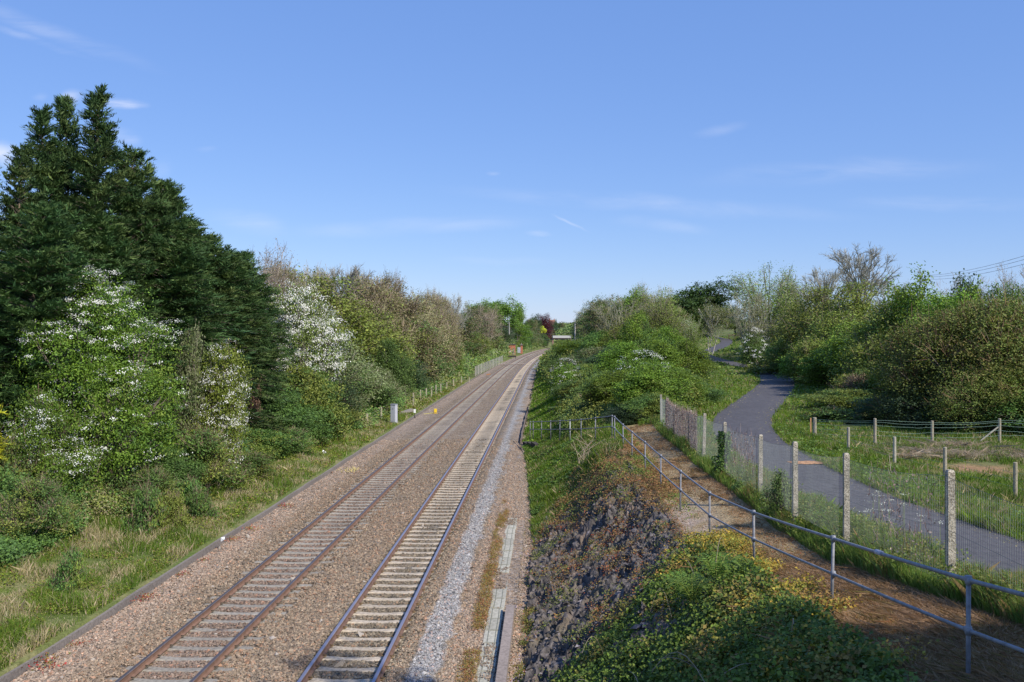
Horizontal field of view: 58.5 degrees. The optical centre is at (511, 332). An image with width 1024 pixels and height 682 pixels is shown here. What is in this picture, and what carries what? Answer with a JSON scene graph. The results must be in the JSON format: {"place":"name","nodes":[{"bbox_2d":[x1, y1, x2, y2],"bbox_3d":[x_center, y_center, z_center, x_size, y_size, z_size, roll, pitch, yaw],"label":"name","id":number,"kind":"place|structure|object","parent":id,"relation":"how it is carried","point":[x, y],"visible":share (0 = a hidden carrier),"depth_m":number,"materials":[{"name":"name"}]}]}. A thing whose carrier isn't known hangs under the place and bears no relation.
{"place":"outdoors","nodes":[
{"label":"outdoors","id":0,"kind":"place"},
{"bbox_2d":[0,323,1023,681],"bbox_3d":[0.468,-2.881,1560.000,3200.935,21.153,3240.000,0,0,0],"label":"ground","id":1,"kind":"structure","parent":0,"point":[692,525],"depth_m":27.64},
{"bbox_2d":[0,142,49,369],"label":"conifer tree","id":2,"kind":"object","parent":1,"relation":"on","point":[19,172],"visible":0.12,"depth_m":37.98,"materials":[{"name":"green plant"}]},
{"bbox_2d":[0,431,53,502],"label":"shrub","id":3,"kind":"object","parent":1,"relation":"on","point":[10,461],"visible":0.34,"depth_m":29.87,"materials":[{"name":"green plant"}]},
{"bbox_2d":[0,470,81,538],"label":"shrub","id":4,"kind":"object","parent":1,"relation":"on","point":[35,501],"visible":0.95,"depth_m":27.31,"materials":[{"name":"green plant"}]},
{"bbox_2d":[1,103,81,215],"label":"conifer tree","id":5,"kind":"object","parent":1,"relation":"on","point":[47,169],"visible":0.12,"depth_m":40.27,"materials":[{"name":"green plant"}]},
{"bbox_2d":[0,385,122,503],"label":"hawthorn","id":6,"kind":"object","parent":1,"relation":"on","point":[69,461],"visible":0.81,"depth_m":31.00,"materials":[{"name":"green plant"}]},
{"bbox_2d":[0,200,127,481],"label":"conifer tree","id":7,"kind":"object","parent":1,"relation":"on","point":[39,273],"visible":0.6,"depth_m":33.86,"materials":[{"name":"green plant"}]},
{"bbox_2d":[43,542,89,594],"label":"shrub","id":8,"kind":"object","parent":1,"relation":"on","point":[71,566],"visible":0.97,"depth_m":24.28,"materials":[{"name":"green plant"}]},
{"bbox_2d":[47,93,108,230],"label":"conifer tree","id":9,"kind":"object","parent":1,"relation":"on","point":[64,108],"visible":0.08,"depth_m":42.26,"materials":[{"name":"green plant"}]},
{"bbox_2d":[0,199,184,473],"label":"conifer tree","id":10,"kind":"object","parent":1,"relation":"on","point":[76,237],"visible":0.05,"depth_m":37.41,"materials":[{"name":"green plant"}]},
{"bbox_2d":[0,263,194,484],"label":"hawthorn","id":11,"kind":"object","parent":1,"relation":"on","point":[121,413],"visible":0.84,"depth_m":34.13,"materials":[{"name":"green plant"}]},
{"bbox_2d":[56,83,171,403],"bbox_3d":[-19.000,-2.780,41.265,7.635,16.993,7.320,0,0,-27],"label":"conifer tree","id":12,"kind":"object","parent":1,"relation":"on","point":[102,149],"visible":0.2,"depth_m":40.77,"materials":[{"name":"green plant"}]},
{"bbox_2d":[101,458,153,516],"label":"shrub","id":13,"kind":"object","parent":1,"relation":"on","point":[124,483],"visible":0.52,"depth_m":33.15,"materials":[{"name":"green plant"}]},
{"bbox_2d":[80,208,209,466],"bbox_3d":[-17.119,0.394,40.018,8.164,11.578,7.780,0,0,-32],"label":"conifer tree","id":14,"kind":"object","parent":1,"relation":"on","point":[119,249],"visible":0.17,"depth_m":39.49,"materials":[{"name":"green plant"}]},
{"bbox_2d":[120,477,170,536],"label":"shrub","id":15,"kind":"object","parent":1,"relation":"on","point":[147,509],"visible":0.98,"depth_m":30.62,"materials":[{"name":"green plant"}]},
{"bbox_2d":[99,142,193,403],"bbox_3d":[-18.469,-1.609,43.870,7.442,15.612,7.809,0,0,-11],"label":"conifer tree","id":16,"kind":"object","parent":1,"relation":"on","point":[135,204],"visible":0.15,"depth_m":43.99,"materials":[{"name":"green plant"}]},
{"bbox_2d":[113,464,186,504],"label":"shrub","id":17,"kind":"object","parent":1,"relation":"on","point":[157,476],"visible":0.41,"depth_m":33.48,"materials":[{"name":"green plant"}]},
{"bbox_2d":[129,444,209,489],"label":"shrub","id":18,"kind":"object","parent":1,"relation":"on","point":[179,467],"visible":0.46,"depth_m":36.29,"materials":[{"name":"green plant"}]},
{"bbox_2d":[123,177,230,417],"bbox_3d":[-18.231,-1.088,45.877,8.677,13.761,8.718,0,0,29],"label":"conifer tree","id":19,"kind":"object","parent":1,"relation":"on","point":[171,193],"visible":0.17,"depth_m":46.03,"materials":[{"name":"green plant"}]},
{"bbox_2d":[161,318,208,438],"bbox_3d":[-14.424,3.125,40.896,2.894,7.681,2.608,0,0,28],"label":"dying shrub","id":20,"kind":"object","parent":1,"relation":"on","point":[190,371],"visible":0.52,"depth_m":40.52,"materials":[{"name":"green plant"}]},
{"bbox_2d":[134,240,260,465],"bbox_3d":[-16.874,0.879,44.048,9.530,10.717,9.485,0,0,-6],"label":"conifer tree","id":21,"kind":"object","parent":1,"relation":"on","point":[182,264],"visible":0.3,"depth_m":43.35,"materials":[{"name":"green plant"}]},
{"bbox_2d":[183,484,221,518],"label":"shrub","id":22,"kind":"object","parent":1,"relation":"on","point":[198,500],"visible":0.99,"depth_m":33.33,"materials":[{"name":"green plant"}]},
{"bbox_2d":[154,187,261,426],"bbox_3d":[-17.418,-0.731,48.070,8.524,13.862,8.945,0,0,39],"label":"conifer tree","id":23,"kind":"object","parent":1,"relation":"on","point":[185,218],"visible":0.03,"depth_m":47.61,"materials":[{"name":"green plant"}]},
{"bbox_2d":[158,422,258,491],"bbox_3d":[-13.208,5.413,38.768,4.449,3.603,4.819,0,0,22],"label":"shrub","id":24,"kind":"object","parent":1,"relation":"on","point":[207,446],"visible":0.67,"depth_m":38.26,"materials":[{"name":"green plant"}]},
{"bbox_2d":[177,338,257,481],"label":"hawthorn","id":25,"kind":"object","parent":1,"relation":"on","point":[225,396],"visible":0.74,"depth_m":40.48,"materials":[{"name":"white plant"}]},
{"bbox_2d":[0,380,464,670],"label":"bank grass","id":26,"kind":"structure","parent":1,"relation":"on","point":[41,632],"depth_m":28.59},
{"bbox_2d":[188,212,282,439],"bbox_3d":[-17.199,-0.229,50.935,9.052,12.947,8.626,0,0,0],"label":"conifer tree","id":27,"kind":"object","parent":1,"relation":"on","point":[221,264],"visible":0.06,"depth_m":50.80,"materials":[{"name":"green plant"}]},
{"bbox_2d":[0,364,474,567],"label":"undergrowth","id":28,"kind":"object","parent":1,"relation":"on","point":[16,547],"visible":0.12,"depth_m":31.04,"materials":[{"name":"green plant"}]},
{"bbox_2d":[0,374,480,681],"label":"concrete kerb","id":29,"kind":"structure","parent":1,"relation":"on","point":[13,674],"depth_m":26.83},
{"bbox_2d":[201,278,293,433],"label":"conifer tree","id":30,"kind":"object","parent":1,"relation":"on","point":[255,361],"visible":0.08,"depth_m":50.05,"materials":[{"name":"green plant"}]},
{"bbox_2d":[201,232,294,420],"bbox_3d":[-16.679,0.074,53.066,9.088,11.810,9.045,0,0,-40],"label":"conifer tree","id":31,"kind":"object","parent":1,"relation":"on","point":[230,273],"visible":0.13,"depth_m":52.59,"materials":[{"name":"green plant"}]},
{"bbox_2d":[215,244,301,424],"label":"conifer tree","id":32,"kind":"object","parent":1,"relation":"on","point":[243,268],"visible":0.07,"depth_m":54.79,"materials":[{"name":"green plant"}]},
{"bbox_2d":[229,448,289,480],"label":"shrub","id":33,"kind":"object","parent":1,"relation":"on","point":[256,461],"visible":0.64,"depth_m":42.43,"materials":[{"name":"green plant"}]},
{"bbox_2d":[240,427,299,462],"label":"shrub","id":34,"kind":"object","parent":1,"relation":"on","point":[264,443],"visible":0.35,"depth_m":46.92,"materials":[{"name":"green plant"}]},
{"bbox_2d":[238,248,304,401],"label":"conifer tree","id":35,"kind":"object","parent":1,"relation":"on","point":[265,298],"visible":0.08,"depth_m":56.66,"materials":[{"name":"green plant"}]},
{"bbox_2d":[248,238,314,321],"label":"tree","id":36,"kind":"object","parent":1,"relation":"on","point":[275,273],"visible":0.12,"depth_m":75.15,"materials":[{"name":"brown plant"}]},
{"bbox_2d":[12,348,551,681],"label":"ballast bed","id":37,"kind":"object","parent":1,"relation":"on","point":[510,428],"visible":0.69,"depth_m":36.49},
{"bbox_2d":[11,438,532,681],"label":"ballast stones","id":38,"kind":"object","parent":37,"relation":"on","point":[283,657],"visible":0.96,"depth_m":24.59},
{"bbox_2d":[110,348,548,681],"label":"railway track","id":39,"kind":"structure","parent":37,"relation":"on","point":[142,665],"depth_m":27.53,"materials":[{"name":"metal"}]},
{"bbox_2d":[297,352,545,681],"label":"railway track","id":40,"kind":"structure","parent":37,"relation":"on","point":[381,669],"depth_m":27.29,"materials":[{"name":"metal"}]},
{"bbox_2d":[452,498,509,681],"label":"trough weeds","id":41,"kind":"object","parent":37,"relation":"on","point":[502,519],"visible":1,"depth_m":25.04,"materials":[{"name":"brown plant"}]},
{"bbox_2d":[476,518,516,681],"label":"cable trough","id":42,"kind":"object","parent":37,"relation":"on","point":[492,633],"visible":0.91,"depth_m":23.97,"materials":[{"name":"concrete"}]},
{"bbox_2d":[252,390,322,444],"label":"shrub","id":43,"kind":"object","parent":1,"relation":"on","point":[298,416],"visible":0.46,"depth_m":52.02,"materials":[{"name":"green plant"}]},
{"bbox_2d":[266,277,355,404],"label":"hawthorn","id":44,"kind":"object","parent":1,"relation":"on","point":[314,340],"visible":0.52,"depth_m":61.07,"materials":[{"name":"white plant"}]},
{"bbox_2d":[268,361,360,439],"bbox_3d":[-13.055,4.462,57.988,6.598,5.355,6.575,0,0,-25],"label":"shrub","id":45,"kind":"object","parent":1,"relation":"on","point":[314,391],"visible":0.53,"depth_m":57.16,"materials":[{"name":"green plant"}]},
{"bbox_2d":[298,264,401,364],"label":"tree","id":46,"kind":"object","parent":1,"relation":"on","point":[352,315],"visible":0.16,"depth_m":85.25,"materials":[{"name":"green plant"}]},
{"bbox_2d":[332,336,390,408],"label":"shrub","id":47,"kind":"object","parent":1,"relation":"on","point":[350,355],"visible":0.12,"depth_m":72.84,"materials":[{"name":"green plant"}]},
{"bbox_2d":[345,270,420,363],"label":"tree","id":48,"kind":"object","parent":1,"relation":"on","point":[381,300],"visible":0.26,"depth_m":99.04,"materials":[{"name":"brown plant"}]},
{"bbox_2d":[350,304,425,379],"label":"tree","id":49,"kind":"object","parent":1,"relation":"on","point":[388,332],"visible":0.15,"depth_m":91.75,"materials":[{"name":"green plant"}]},
{"bbox_2d":[364,337,419,398],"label":"shrub","id":50,"kind":"object","parent":1,"relation":"on","point":[400,370],"visible":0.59,"depth_m":85.47,"materials":[{"name":"green plant"}]},
{"bbox_2d":[381,282,444,377],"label":"tree","id":51,"kind":"object","parent":1,"relation":"on","point":[428,342],"visible":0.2,"depth_m":106.81,"materials":[{"name":"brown plant"}]},
{"bbox_2d":[391,309,451,384],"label":"tree","id":52,"kind":"object","parent":1,"relation":"on","point":[435,367],"visible":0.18,"depth_m":108.24,"materials":[{"name":"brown plant"}]},
{"bbox_2d":[404,287,454,361],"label":"tree","id":53,"kind":"object","parent":1,"relation":"on","point":[432,316],"visible":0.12,"depth_m":120.76,"materials":[{"name":"brown plant"}]},
{"bbox_2d":[457,311,494,357],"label":"tree","id":54,"kind":"object","parent":1,"relation":"on","point":[468,327],"visible":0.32,"depth_m":187.88,"materials":[{"name":"green plant"}]},
{"bbox_2d":[436,338,549,385],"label":"undergrowth","id":55,"kind":"object","parent":1,"relation":"on","point":[476,360],"visible":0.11,"depth_m":188.60,"materials":[{"name":"green plant"}]},
{"bbox_2d":[495,605,514,681],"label":"concrete wall","id":56,"kind":"structure","parent":1,"relation":"on","point":[503,659],"depth_m":21.08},
{"bbox_2d":[523,405,623,546],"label":"slope grass","id":57,"kind":"structure","parent":1,"relation":"on","point":[542,499],"depth_m":41.14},
{"bbox_2d":[522,371,630,493],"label":"verge grass","id":58,"kind":"structure","parent":1,"relation":"on","point":[538,402],"depth_m":62.57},
{"bbox_2d":[578,367,634,406],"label":"shrub","id":59,"kind":"object","parent":1,"relation":"on","point":[598,387],"visible":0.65,"depth_m":57.55,"materials":[{"name":"green plant"}]},
{"bbox_2d":[587,293,645,334],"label":"tree","id":60,"kind":"object","parent":1,"relation":"on","point":[599,312],"visible":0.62,"depth_m":130.10,"materials":[{"name":"green plant"}]},
{"bbox_2d":[590,340,644,372],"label":"shrub","id":61,"kind":"object","parent":1,"relation":"on","point":[613,358],"visible":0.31,"depth_m":77.28,"materials":[{"name":"green plant"}]},
{"bbox_2d":[523,454,721,681],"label":"rock face","id":62,"kind":"object","parent":1,"relation":"on","point":[563,625],"visible":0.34,"depth_m":23.33},
{"bbox_2d":[516,457,693,681],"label":"rock tufts","id":63,"kind":"object","parent":62,"relation":"on","point":[611,568],"visible":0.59,"depth_m":24.50,"materials":[{"name":"brown plant"}]},
{"bbox_2d":[525,454,698,681],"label":"rock slabs","id":64,"kind":"object","parent":62,"relation":"on","point":[635,626],"visible":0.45,"depth_m":23.07,"materials":[{"name":"stone"}]},
{"bbox_2d":[543,432,698,531],"bbox_3d":[3.385,5.814,34.681,4.392,2.733,21.213,0,0,2],"label":"moss cover","id":65,"kind":"object","parent":62,"relation":"on","point":[650,470],"visible":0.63,"depth_m":32.07,"materials":[{"name":"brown plant"}]},
{"bbox_2d":[533,338,712,436],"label":"slope thicket","id":66,"kind":"object","parent":1,"relation":"on","point":[575,405],"visible":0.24,"depth_m":60.59,"materials":[{"name":"green plant"}]},
{"bbox_2d":[617,307,674,352],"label":"shrub","id":67,"kind":"object","parent":1,"relation":"on","point":[637,332],"visible":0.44,"depth_m":95.51,"materials":[{"name":"green plant"}]},
{"bbox_2d":[604,360,700,410],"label":"shrub","id":68,"kind":"object","parent":1,"relation":"on","point":[638,382],"visible":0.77,"depth_m":52.16,"materials":[{"name":"green plant"}]},
{"bbox_2d":[618,391,689,420],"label":"shrub","id":69,"kind":"object","parent":1,"relation":"on","point":[649,405],"visible":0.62,"depth_m":49.30,"materials":[{"name":"green plant"}]},
{"bbox_2d":[622,337,701,373],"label":"shrub","id":70,"kind":"object","parent":1,"relation":"on","point":[664,353],"visible":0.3,"depth_m":71.14,"materials":[{"name":"green plant"}]},
{"bbox_2d":[632,297,693,338],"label":"tree","id":71,"kind":"object","parent":1,"relation":"on","point":[656,320],"visible":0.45,"depth_m":122.97,"materials":[{"name":"green plant"}]},
{"bbox_2d":[671,337,718,382],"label":"shrub","id":72,"kind":"object","parent":1,"relation":"on","point":[694,353],"visible":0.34,"depth_m":75.27,"materials":[{"name":"green plant"}]},
{"bbox_2d":[669,275,754,335],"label":"oak tree","id":73,"kind":"object","parent":1,"relation":"on","point":[691,301],"visible":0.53,"depth_m":195.88,"materials":[{"name":"green plant"}]},
{"bbox_2d":[695,297,742,354],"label":"birch tree","id":74,"kind":"object","parent":1,"relation":"on","point":[716,315],"visible":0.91,"depth_m":139.64,"materials":[{"name":"green plant"}]},
{"bbox_2d":[547,534,936,681],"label":"bramble cover","id":75,"kind":"object","parent":1,"relation":"on","point":[687,639],"visible":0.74,"depth_m":13.76,"materials":[{"name":"green plant"}]},
{"bbox_2d":[727,292,776,363],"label":"tree","id":76,"kind":"object","parent":1,"relation":"on","point":[750,325],"visible":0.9,"depth_m":119.69,"materials":[{"name":"green plant"}]},
{"bbox_2d":[736,327,769,367],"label":"elder bush","id":77,"kind":"object","parent":1,"relation":"on","point":[751,354],"visible":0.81,"depth_m":117.48,"materials":[{"name":"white plant"}]},
{"bbox_2d":[723,260,816,345],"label":"tree","id":78,"kind":"object","parent":1,"relation":"on","point":[785,302],"visible":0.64,"depth_m":126.41,"materials":[{"name":"green plant"}]},
{"bbox_2d":[530,415,1023,677],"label":"handrail","id":79,"kind":"object","parent":1,"relation":"on","point":[968,630],"visible":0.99,"depth_m":13.14,"materials":[{"name":"metal"}]},
{"bbox_2d":[757,466,801,522],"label":"weed","id":80,"kind":"object","parent":1,"relation":"on","point":[777,487],"visible":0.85,"depth_m":21.72,"materials":[{"name":"green plant"}]},
{"bbox_2d":[638,525,939,681],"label":"yellow scrub","id":81,"kind":"object","parent":1,"relation":"on","point":[732,539],"visible":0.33,"depth_m":13.53,"materials":[{"name":"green plant"}]},
{"bbox_2d":[762,276,844,355],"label":"tree","id":82,"kind":"object","parent":1,"relation":"on","point":[793,329],"visible":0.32,"depth_m":95.06,"materials":[{"name":"green plant"}]},
{"bbox_2d":[796,338,840,383],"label":"shrub","id":83,"kind":"object","parent":1,"relation":"on","point":[815,369],"visible":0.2,"depth_m":75.53,"materials":[{"name":"green plant"}]},
{"bbox_2d":[614,423,1023,681],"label":"dead grass","id":84,"kind":"structure","parent":1,"relation":"on","point":[949,668],"depth_m":12.09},
{"bbox_2d":[777,307,864,381],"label":"shrub","id":85,"kind":"object","parent":1,"relation":"on","point":[807,346],"visible":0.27,"depth_m":81.82,"materials":[{"name":"green plant"}]},
{"bbox_2d":[637,333,1023,558],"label":"path verge","id":86,"kind":"structure","parent":1,"relation":"on","point":[779,420],"depth_m":33.41,"materials":[{"name":"green plant"}]},
{"bbox_2d":[797,402,873,424],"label":"shrub","id":87,"kind":"object","parent":1,"relation":"on","point":[833,413],"visible":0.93,"depth_m":47.17,"materials":[{"name":"green plant"}]},
{"bbox_2d":[650,413,1023,626],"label":"grass strip","id":88,"kind":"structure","parent":1,"relation":"on","point":[1000,603],"depth_m":15.69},
{"bbox_2d":[803,318,872,385],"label":"shrub","id":89,"kind":"object","parent":1,"relation":"on","point":[832,358],"visible":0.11,"depth_m":71.85,"materials":[{"name":"green plant"}]},
{"bbox_2d":[787,388,889,408],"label":"shrub","id":90,"kind":"object","parent":1,"relation":"on","point":[839,397],"visible":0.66,"depth_m":55.04,"materials":[{"name":"green plant"}]},
{"bbox_2d":[660,394,1023,582],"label":"fence","id":91,"kind":"object","parent":1,"relation":"on","point":[950,534],"visible":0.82,"depth_m":16.94,"materials":[{"name":"concrete"}]},
{"bbox_2d":[665,397,698,452],"bbox_3d":[7.106,3.866,38.845,0.440,2.054,9.400,0,0,2],"label":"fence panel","id":92,"kind":"object","parent":91,"relation":"attached to","point":[678,420],"visible":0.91,"depth_m":37.98,"materials":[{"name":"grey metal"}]},
{"bbox_2d":[865,457,937,569],"bbox_3d":[6.180,2.880,14.732,0.247,1.858,2.622,0,0,0],"label":"creeper","id":93,"kind":"object","parent":91,"relation":"attached to","point":[914,533],"visible":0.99,"depth_m":14.62,"materials":[{"name":"green plant"}]},
{"bbox_2d":[803,277,890,337],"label":"tree","id":94,"kind":"object","parent":1,"relation":"on","point":[858,304],"visible":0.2,"depth_m":87.81,"materials":[{"name":"green plant"}]},
{"bbox_2d":[820,242,902,301],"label":"tree","id":95,"kind":"object","parent":1,"relation":"on","point":[865,270],"visible":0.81,"depth_m":118.71,"materials":[{"name":"brown plant"}]},
{"bbox_2d":[703,337,1023,574],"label":"footpath","id":96,"kind":"structure","parent":1,"relation":"on","point":[753,405],"depth_m":27.17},
{"bbox_2d":[823,295,915,387],"bbox_3d":[26.129,1.153,63.997,8.380,8.385,7.405,0,0,-15],"label":"shrub","id":97,"kind":"object","parent":1,"relation":"on","point":[854,348],"visible":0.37,"depth_m":63.61,"materials":[{"name":"green plant"}]},
{"bbox_2d":[852,350,967,427],"bbox_3d":[20.520,2.818,45.883,5.837,4.442,6.494,0,0,-14],"label":"shrub","id":98,"kind":"object","parent":1,"relation":"on","point":[914,376],"visible":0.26,"depth_m":45.21,"materials":[{"name":"green plant"}]},
{"bbox_2d":[813,417,1023,496],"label":"timber fence","id":99,"kind":"object","parent":1,"relation":"on","point":[1015,465],"visible":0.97,"depth_m":37.76,"materials":[{"name":"grey wood"}]},
{"bbox_2d":[874,379,987,431],"bbox_3d":[20.656,3.575,44.515,5.966,2.888,6.640,0,0,29],"label":"shrub","id":100,"kind":"object","parent":1,"relation":"on","point":[914,416],"visible":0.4,"depth_m":43.36,"materials":[{"name":"green plant"}]},
{"bbox_2d":[870,261,994,350],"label":"tree","id":101,"kind":"object","parent":1,"relation":"on","point":[907,301],"visible":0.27,"depth_m":61.44,"materials":[{"name":"green plant"}]},
{"bbox_2d":[847,297,1023,429],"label":"shrub","id":102,"kind":"object","parent":1,"relation":"on","point":[930,341],"visible":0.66,"depth_m":43.92,"materials":[{"name":"green plant"}]},
{"bbox_2d":[900,287,976,365],"bbox_3d":[25.781,1.267,53.876,7.027,8.162,7.112,0,0,-32],"label":"shrub","id":103,"kind":"object","parent":1,"relation":"on","point":[940,300],"visible":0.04,"depth_m":54.24,"materials":[{"name":"green plant"}]},
{"bbox_2d":[856,432,1023,460],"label":"dead brushwood","id":104,"kind":"object","parent":1,"relation":"on","point":[921,450],"visible":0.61,"depth_m":34.87,"materials":[{"name":"dead wood"},{"name":"twigs"}]},
{"bbox_2d":[920,285,1023,434],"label":"shrub","id":105,"kind":"object","parent":1,"relation":"on","point":[1017,312],"visible":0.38,"depth_m":42.60,"materials":[{"name":"green plant"}]},
{"bbox_2d":[921,360,1023,432],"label":"shrub","id":106,"kind":"object","parent":1,"relation":"on","point":[951,403],"visible":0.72,"depth_m":41.24,"materials":[{"name":"green plant"}]},
{"bbox_2d":[0,0,1023,326],"label":"sky","id":107,"kind":"structure","parent":0,"point":[556,156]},
{"bbox_2d":[774,424,1023,510],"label":"field grass","id":108,"kind":"structure","parent":0,"point":[1005,493],"depth_m":33.80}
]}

